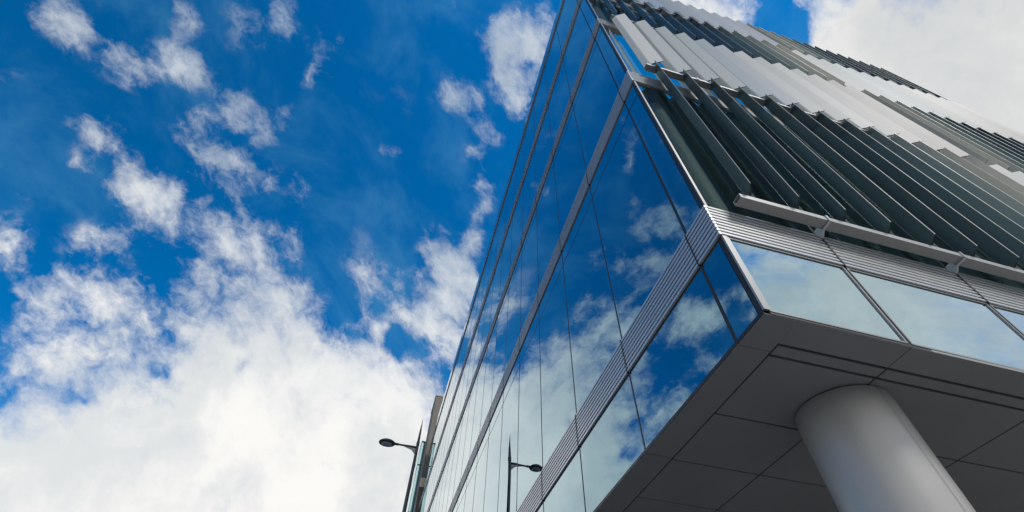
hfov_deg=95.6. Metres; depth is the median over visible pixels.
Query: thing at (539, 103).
window
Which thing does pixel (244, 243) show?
sky
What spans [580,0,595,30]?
window
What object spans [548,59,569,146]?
window
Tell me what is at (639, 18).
window
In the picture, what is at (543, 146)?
window
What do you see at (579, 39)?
window
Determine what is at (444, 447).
window
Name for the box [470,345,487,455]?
window
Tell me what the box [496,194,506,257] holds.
window
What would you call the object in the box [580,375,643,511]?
window
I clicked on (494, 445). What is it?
window
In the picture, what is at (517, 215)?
window
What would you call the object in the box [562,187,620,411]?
window
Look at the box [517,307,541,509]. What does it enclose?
window
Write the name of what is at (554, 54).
window
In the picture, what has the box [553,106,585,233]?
window
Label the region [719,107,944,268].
window
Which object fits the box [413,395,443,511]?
concrete building
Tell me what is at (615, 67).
window
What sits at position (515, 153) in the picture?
window
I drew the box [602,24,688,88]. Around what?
window
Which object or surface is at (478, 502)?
window
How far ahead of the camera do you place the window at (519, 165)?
19.83 m
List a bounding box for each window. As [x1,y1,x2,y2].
[406,465,420,511]
[411,442,424,484]
[418,180,507,511]
[452,396,469,499]
[457,478,466,511]
[461,371,478,477]
[464,452,477,511]
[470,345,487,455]
[472,301,485,378]
[472,424,489,511]
[480,276,493,355]
[480,317,497,430]
[483,393,502,511]
[488,221,498,283]
[489,248,502,329]
[491,285,508,403]
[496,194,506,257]
[498,352,519,511]
[499,216,512,300]
[504,167,514,232]
[505,248,521,369]
[508,153,515,182]
[510,185,522,268]
[513,137,523,203]
[516,126,523,155]
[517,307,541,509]
[520,208,537,332]
[522,147,535,233]
[524,104,534,168]
[525,92,533,125]
[534,58,543,94]
[534,67,546,133]
[535,106,551,193]
[537,160,559,285]
[537,503,542,511]
[539,253,575,466]
[544,20,555,61]
[544,450,584,511]
[545,29,560,95]
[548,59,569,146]
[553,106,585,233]
[555,0,562,22]
[557,0,576,50]
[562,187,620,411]
[563,7,590,92]
[573,40,617,168]
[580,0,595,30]
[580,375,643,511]
[588,0,631,22]
[590,104,683,337]
[595,26,625,88]
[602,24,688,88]
[625,86,700,231]
[630,9,679,33]
[630,269,734,447]
[637,83,813,233]
[681,71,770,113]
[702,242,757,338]
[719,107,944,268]
[731,240,902,340]
[850,270,1023,368]
[933,235,1023,289]
[994,307,1023,332]
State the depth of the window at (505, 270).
17.30 m
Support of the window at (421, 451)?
in the glass bay
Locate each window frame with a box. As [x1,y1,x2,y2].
[728,237,908,343]
[846,267,1023,370]
[989,304,1023,334]
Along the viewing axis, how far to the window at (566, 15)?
16.03 m
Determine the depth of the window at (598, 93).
9.29 m
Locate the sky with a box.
[0,0,1023,511]
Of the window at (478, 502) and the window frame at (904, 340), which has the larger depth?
the window at (478, 502)
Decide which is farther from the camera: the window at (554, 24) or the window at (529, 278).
the window at (554, 24)
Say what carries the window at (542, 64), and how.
in the office building at (732, 266)
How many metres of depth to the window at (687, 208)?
5.25 m
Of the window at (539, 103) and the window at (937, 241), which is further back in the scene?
the window at (539, 103)
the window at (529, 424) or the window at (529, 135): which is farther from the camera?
the window at (529, 135)
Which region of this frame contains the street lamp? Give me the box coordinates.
[379,420,422,511]
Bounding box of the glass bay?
[406,441,425,511]
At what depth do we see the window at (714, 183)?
5.28 m
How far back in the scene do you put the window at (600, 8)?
12.36 m
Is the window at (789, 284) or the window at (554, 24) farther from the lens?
the window at (554, 24)
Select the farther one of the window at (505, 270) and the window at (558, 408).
the window at (505, 270)
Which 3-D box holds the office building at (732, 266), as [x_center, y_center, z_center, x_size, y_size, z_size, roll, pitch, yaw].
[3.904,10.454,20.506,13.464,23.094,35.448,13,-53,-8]
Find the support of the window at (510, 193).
in the office building at (732, 266)
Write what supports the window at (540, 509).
in the office building at (732, 266)
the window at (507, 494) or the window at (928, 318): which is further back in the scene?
the window at (507, 494)
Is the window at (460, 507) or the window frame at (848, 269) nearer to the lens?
the window frame at (848, 269)
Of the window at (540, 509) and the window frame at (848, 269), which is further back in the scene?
the window at (540, 509)
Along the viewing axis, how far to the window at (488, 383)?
14.88 m
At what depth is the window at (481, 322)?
20.05 m
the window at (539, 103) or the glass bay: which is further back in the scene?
the glass bay
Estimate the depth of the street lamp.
15.97 m
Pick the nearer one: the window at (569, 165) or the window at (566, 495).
the window at (566, 495)
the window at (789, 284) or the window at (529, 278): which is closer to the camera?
the window at (789, 284)
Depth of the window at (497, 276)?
18.22 m
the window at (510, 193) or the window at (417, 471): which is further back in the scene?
the window at (417, 471)
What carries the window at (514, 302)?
in the office building at (732, 266)
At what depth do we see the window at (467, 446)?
16.73 m
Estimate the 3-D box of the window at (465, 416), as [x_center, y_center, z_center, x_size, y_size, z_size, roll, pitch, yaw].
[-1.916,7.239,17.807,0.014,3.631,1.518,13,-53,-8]
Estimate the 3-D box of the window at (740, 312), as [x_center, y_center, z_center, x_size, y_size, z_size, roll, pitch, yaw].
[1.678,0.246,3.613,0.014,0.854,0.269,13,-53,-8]
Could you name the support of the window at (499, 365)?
in the office building at (732, 266)
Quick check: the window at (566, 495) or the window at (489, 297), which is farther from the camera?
the window at (489, 297)
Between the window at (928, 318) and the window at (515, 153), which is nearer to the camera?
the window at (928, 318)
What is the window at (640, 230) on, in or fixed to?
in the office building at (732, 266)
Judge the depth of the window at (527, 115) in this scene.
21.35 m
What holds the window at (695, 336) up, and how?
in the office building at (732, 266)
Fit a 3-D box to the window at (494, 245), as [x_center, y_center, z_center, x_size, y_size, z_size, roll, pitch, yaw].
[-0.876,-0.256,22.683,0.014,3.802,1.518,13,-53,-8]
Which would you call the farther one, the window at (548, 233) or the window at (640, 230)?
the window at (548, 233)
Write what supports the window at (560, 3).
in the office building at (732, 266)
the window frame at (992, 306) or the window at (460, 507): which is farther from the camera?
the window at (460, 507)
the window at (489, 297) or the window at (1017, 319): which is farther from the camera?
the window at (489, 297)
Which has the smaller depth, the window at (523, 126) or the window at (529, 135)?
the window at (529, 135)
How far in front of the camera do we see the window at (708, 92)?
7.97 m
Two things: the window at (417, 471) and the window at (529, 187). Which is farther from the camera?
the window at (417, 471)
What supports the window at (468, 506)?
in the office building at (732, 266)
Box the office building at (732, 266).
[418,0,1023,511]

